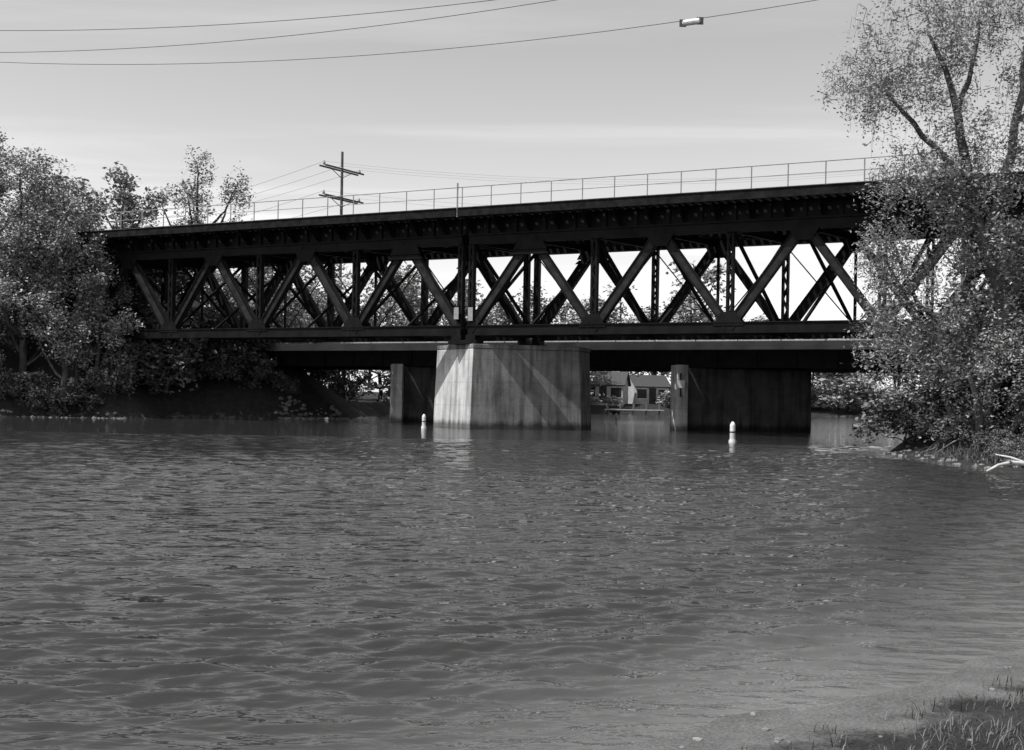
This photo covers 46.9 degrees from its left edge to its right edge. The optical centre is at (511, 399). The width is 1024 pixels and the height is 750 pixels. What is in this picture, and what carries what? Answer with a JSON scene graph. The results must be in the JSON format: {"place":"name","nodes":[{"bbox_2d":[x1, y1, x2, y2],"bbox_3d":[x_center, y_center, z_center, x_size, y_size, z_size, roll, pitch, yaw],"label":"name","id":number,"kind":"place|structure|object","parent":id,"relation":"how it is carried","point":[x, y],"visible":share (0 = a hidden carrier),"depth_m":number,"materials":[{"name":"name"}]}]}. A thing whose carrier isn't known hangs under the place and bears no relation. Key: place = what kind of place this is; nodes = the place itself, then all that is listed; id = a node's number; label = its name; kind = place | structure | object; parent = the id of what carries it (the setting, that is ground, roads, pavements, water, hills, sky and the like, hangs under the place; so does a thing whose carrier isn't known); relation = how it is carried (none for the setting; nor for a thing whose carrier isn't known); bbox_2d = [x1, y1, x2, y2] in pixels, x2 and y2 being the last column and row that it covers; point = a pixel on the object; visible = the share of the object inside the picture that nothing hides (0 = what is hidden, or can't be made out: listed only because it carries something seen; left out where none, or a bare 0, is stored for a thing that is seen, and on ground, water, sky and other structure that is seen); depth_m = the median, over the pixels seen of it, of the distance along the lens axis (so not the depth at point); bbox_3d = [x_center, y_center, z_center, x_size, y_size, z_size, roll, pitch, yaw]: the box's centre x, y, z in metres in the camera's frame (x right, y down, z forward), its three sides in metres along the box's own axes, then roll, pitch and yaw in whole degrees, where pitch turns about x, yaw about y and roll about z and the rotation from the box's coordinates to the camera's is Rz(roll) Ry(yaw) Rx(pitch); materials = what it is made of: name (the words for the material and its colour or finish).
{"place":"outdoors","nodes":[
{"label":"outdoors","id":0,"kind":"place"},
{"bbox_2d":[0,414,1023,749],"bbox_3d":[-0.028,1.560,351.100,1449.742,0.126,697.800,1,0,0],"label":"river water","id":1,"kind":"structure","parent":0,"point":[384,582],"depth_m":10.16,"materials":[{"name":"grey liquid"}]},
{"bbox_2d":[421,414,426,427],"bbox_3d":[-4.475,1.360,60.000,0.292,1.220,0.300,1,0,0],"label":"channel buoy","id":2,"kind":"object","parent":1,"relation":"in","point":[423,421],"visible":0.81,"depth_m":59.92,"materials":[{"name":"white paint"}]},
{"bbox_2d":[614,413,617,424],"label":"channel buoy","id":3,"kind":"object","parent":1,"relation":"in","point":[616,419],"visible":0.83,"depth_m":77.93,"materials":[{"name":"white paint"}]},
{"bbox_2d":[729,422,735,441],"bbox_3d":[8.774,1.548,47.000,0.322,1.320,0.330,1,0,0],"label":"channel buoy","id":4,"kind":"object","parent":1,"relation":"on","point":[732,430],"visible":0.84,"depth_m":46.91,"materials":[{"name":"white paint"}]},
{"bbox_2d":[0,262,1023,749],"bbox_3d":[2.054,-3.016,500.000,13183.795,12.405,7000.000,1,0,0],"label":"ground","id":5,"kind":"structure","parent":0,"point":[868,718],"depth_m":6.61,"materials":[{"name":"plant"}]},
{"bbox_2d":[0,295,19,352],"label":"tree","id":6,"kind":"object","parent":5,"relation":"on","point":[2,319],"visible":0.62,"depth_m":71.55,"materials":[{"name":"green plant"}]},
{"bbox_2d":[0,127,45,298],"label":"tree","id":7,"kind":"object","parent":5,"relation":"on","point":[2,187],"visible":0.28,"depth_m":72.84,"materials":[{"name":"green plant"}]},
{"bbox_2d":[0,146,89,385],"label":"tree","id":8,"kind":"object","parent":5,"relation":"on","point":[25,264],"visible":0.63,"depth_m":70.73,"materials":[{"name":"grey plant"}]},
{"bbox_2d":[2,184,141,391],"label":"tree","id":9,"kind":"object","parent":5,"relation":"on","point":[63,243],"visible":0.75,"depth_m":70.30,"materials":[{"name":"grey plant"}]},
{"bbox_2d":[51,230,147,394],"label":"tree","id":10,"kind":"object","parent":5,"relation":"on","point":[94,253],"visible":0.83,"depth_m":71.31,"materials":[{"name":"grey plant"}]},
{"bbox_2d":[47,242,152,382],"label":"tree","id":11,"kind":"object","parent":5,"relation":"on","point":[139,304],"visible":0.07,"depth_m":76.72,"materials":[{"name":"plant"}]},
{"bbox_2d":[0,268,373,416],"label":"shrub thicket","id":12,"kind":"object","parent":5,"relation":"on","point":[155,361],"visible":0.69,"depth_m":74.57,"materials":[{"name":"grey plant"}]},
{"bbox_2d":[146,145,256,303],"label":"cottonwood tree","id":13,"kind":"object","parent":5,"relation":"on","point":[201,198],"visible":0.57,"depth_m":91.75,"materials":[{"name":"grey plant"}]},
{"bbox_2d":[319,152,363,290],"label":"utility pole","id":14,"kind":"object","parent":5,"relation":"on","point":[341,188],"visible":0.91,"depth_m":109.89,"materials":[{"name":"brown wood"}]},
{"bbox_2d":[4,170,358,237],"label":"power line","id":15,"kind":"object","parent":14,"relation":"attached to","point":[270,197],"visible":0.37,"depth_m":119.74,"materials":[{"name":"metal"}]},
{"bbox_2d":[106,162,320,224],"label":"power line","id":16,"kind":"object","parent":14,"relation":"attached to","point":[254,185],"visible":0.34,"depth_m":114.17,"materials":[{"name":"metal"}]},
{"bbox_2d":[159,169,331,218],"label":"power line","id":17,"kind":"object","parent":14,"relation":"attached to","point":[266,190],"visible":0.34,"depth_m":116.82,"materials":[{"name":"metal"}]},
{"bbox_2d":[327,161,937,179],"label":"power line","id":18,"kind":"object","parent":14,"relation":"attached to","point":[616,179],"visible":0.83,"depth_m":105.99,"materials":[{"name":"metal"}]},
{"bbox_2d":[348,166,919,181],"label":"power line","id":19,"kind":"object","parent":14,"relation":"attached to","point":[593,181],"visible":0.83,"depth_m":107.50,"materials":[{"name":"metal"}]},
{"bbox_2d":[361,167,939,183],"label":"power line","id":20,"kind":"object","parent":14,"relation":"attached to","point":[568,183],"visible":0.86,"depth_m":107.53,"materials":[{"name":"metal"}]},
{"bbox_2d":[0,395,1018,468],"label":"riprap","id":21,"kind":"object","parent":5,"relation":"on","point":[289,401],"visible":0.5,"depth_m":77.77,"materials":[{"name":"grey stone"}]},
{"bbox_2d":[0,149,1023,412],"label":"tree line","id":22,"kind":"object","parent":5,"relation":"on","point":[842,389],"visible":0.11,"depth_m":123.61,"materials":[{"name":"grey plant"}]},
{"bbox_2d":[433,344,590,429],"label":"bridge pier","id":23,"kind":"structure","parent":5,"relation":"on","point":[488,386],"depth_m":61.95,"materials":[{"name":"concrete"}]},
{"bbox_2d":[72,146,1023,345],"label":"railroad truss bridge","id":24,"kind":"structure","parent":23,"relation":"on","point":[718,225],"depth_m":61.66,"materials":[{"name":"black paint"}]},
{"bbox_2d":[591,381,627,405],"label":"walls","id":25,"kind":"structure","parent":5,"relation":"on","point":[624,395],"depth_m":148.96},
{"bbox_2d":[599,386,606,402],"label":"door","id":26,"kind":"structure","parent":25,"relation":"attached to","point":[602,389],"depth_m":148.78,"materials":[{"name":"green paint"}]},
{"bbox_2d":[590,371,630,385],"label":"roof","id":27,"kind":"structure","parent":25,"relation":"on","point":[619,378],"depth_m":149.48,"materials":[{"name":"grey"}]},
{"bbox_2d":[249,339,977,431],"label":"highway bridge","id":28,"kind":"structure","parent":5,"relation":"on","point":[753,385],"depth_m":67.01,"materials":[{"name":"black paint"}]},
{"bbox_2d":[677,373,684,396],"bbox_3d":[9.261,-0.784,64.947,0.450,1.300,0.135,1,0,-6],"label":"navigation sign","id":29,"kind":"object","parent":28,"relation":"attached to","point":[680,383],"visible":1,"depth_m":64.89,"materials":[{"name":"white paint"}]},
{"bbox_2d":[604,403,663,414],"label":"dock","id":30,"kind":"object","parent":5,"relation":"on","point":[646,410],"visible":0.69,"depth_m":139.82,"materials":[{"name":"grey wood"}]},
{"bbox_2d":[628,379,668,406],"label":"walls","id":31,"kind":"structure","parent":5,"relation":"on","point":[632,394],"depth_m":153.26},
{"bbox_2d":[629,375,670,387],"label":"roof","id":32,"kind":"structure","parent":31,"relation":"on","point":[659,381],"depth_m":153.75,"materials":[{"name":"grey"}]},
{"bbox_2d":[649,388,655,403],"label":"door","id":33,"kind":"structure","parent":31,"relation":"attached to","point":[652,395],"depth_m":153.04,"materials":[{"name":"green paint"}]},
{"bbox_2d":[650,422,1023,749],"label":"grass","id":34,"kind":"structure","parent":5,"relation":"on","point":[966,456],"depth_m":5.69,"materials":[{"name":"plant"}]},
{"bbox_2d":[679,654,1017,748],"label":"pebbles","id":35,"kind":"object","parent":5,"relation":"on","point":[777,739],"visible":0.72,"depth_m":5.40,"materials":[{"name":"grey stone"}]},
{"bbox_2d":[810,0,1023,446],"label":"willow tree","id":36,"kind":"object","parent":5,"relation":"on","point":[995,357],"visible":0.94,"depth_m":37.05,"materials":[{"name":"plant"}]},
{"bbox_2d":[844,218,1023,466],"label":"riverside shrub","id":37,"kind":"object","parent":5,"relation":"on","point":[995,442],"visible":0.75,"depth_m":38.72,"materials":[{"name":"grey plant"}]},
{"bbox_2d":[986,454,1023,471],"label":"driftwood branch","id":38,"kind":"object","parent":5,"relation":"on","point":[1018,462],"visible":1,"depth_m":28.09,"materials":[{"name":"white wood"}]},
{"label":"utility pole","id":39,"kind":"object","parent":5,"relation":"on","visible":0},
{"bbox_2d":[2,0,815,64],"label":"overhead cable","id":40,"kind":"object","parent":39,"relation":"attached to","point":[410,51],"visible":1,"depth_m":53.17,"materials":[{"name":"metal"}]},
{"bbox_2d":[679,17,703,26],"bbox_3d":[7.484,-15.737,49.290,1.001,0.341,0.260,1,0,18],"label":"cable marker","id":41,"kind":"object","parent":40,"relation":"attached to","point":[688,22],"visible":1,"depth_m":49.20,"materials":[{"name":"white paint"}]},
{"bbox_3d":[31.309,-12.101,37.965,1.891,15.176,8.882,1,0,0],"label":"utility pole","id":42,"kind":"object","parent":5,"relation":"on","visible":0},
{"bbox_2d":[0,0,491,30],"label":"overhead cable","id":43,"kind":"object","parent":42,"relation":"attached to","point":[241,23],"visible":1,"depth_m":49.82,"materials":[{"name":"metal"}]},
{"bbox_2d":[0,0,554,52],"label":"overhead cable","id":44,"kind":"object","parent":42,"relation":"attached to","point":[291,35],"visible":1,"depth_m":51.04,"materials":[{"name":"metal"}]},
{"bbox_2d":[0,0,1023,392],"label":"sky","id":45,"kind":"structure","parent":0,"point":[730,90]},
{"bbox_2d":[924,433,1007,452],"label":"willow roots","id":46,"kind":"object","parent":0,"point":[938,442],"visible":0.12,"depth_m":36.78,"materials":[{"name":"wood"}]},
{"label":"window trim","id":47,"kind":"object","parent":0,"visible":0},
{"bbox_2d":[590,387,620,396],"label":"windows","id":48,"kind":"structure","parent":47,"relation":"attached to","point":[615,392],"depth_m":148.42,"materials":[{"name":"black glass"}]},
{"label":"window trim","id":49,"kind":"object","parent":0,"visible":0},
{"bbox_2d":[637,389,667,398],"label":"windows","id":50,"kind":"structure","parent":49,"relation":"attached to","point":[641,393],"depth_m":152.67,"materials":[{"name":"black glass"}]}
]}

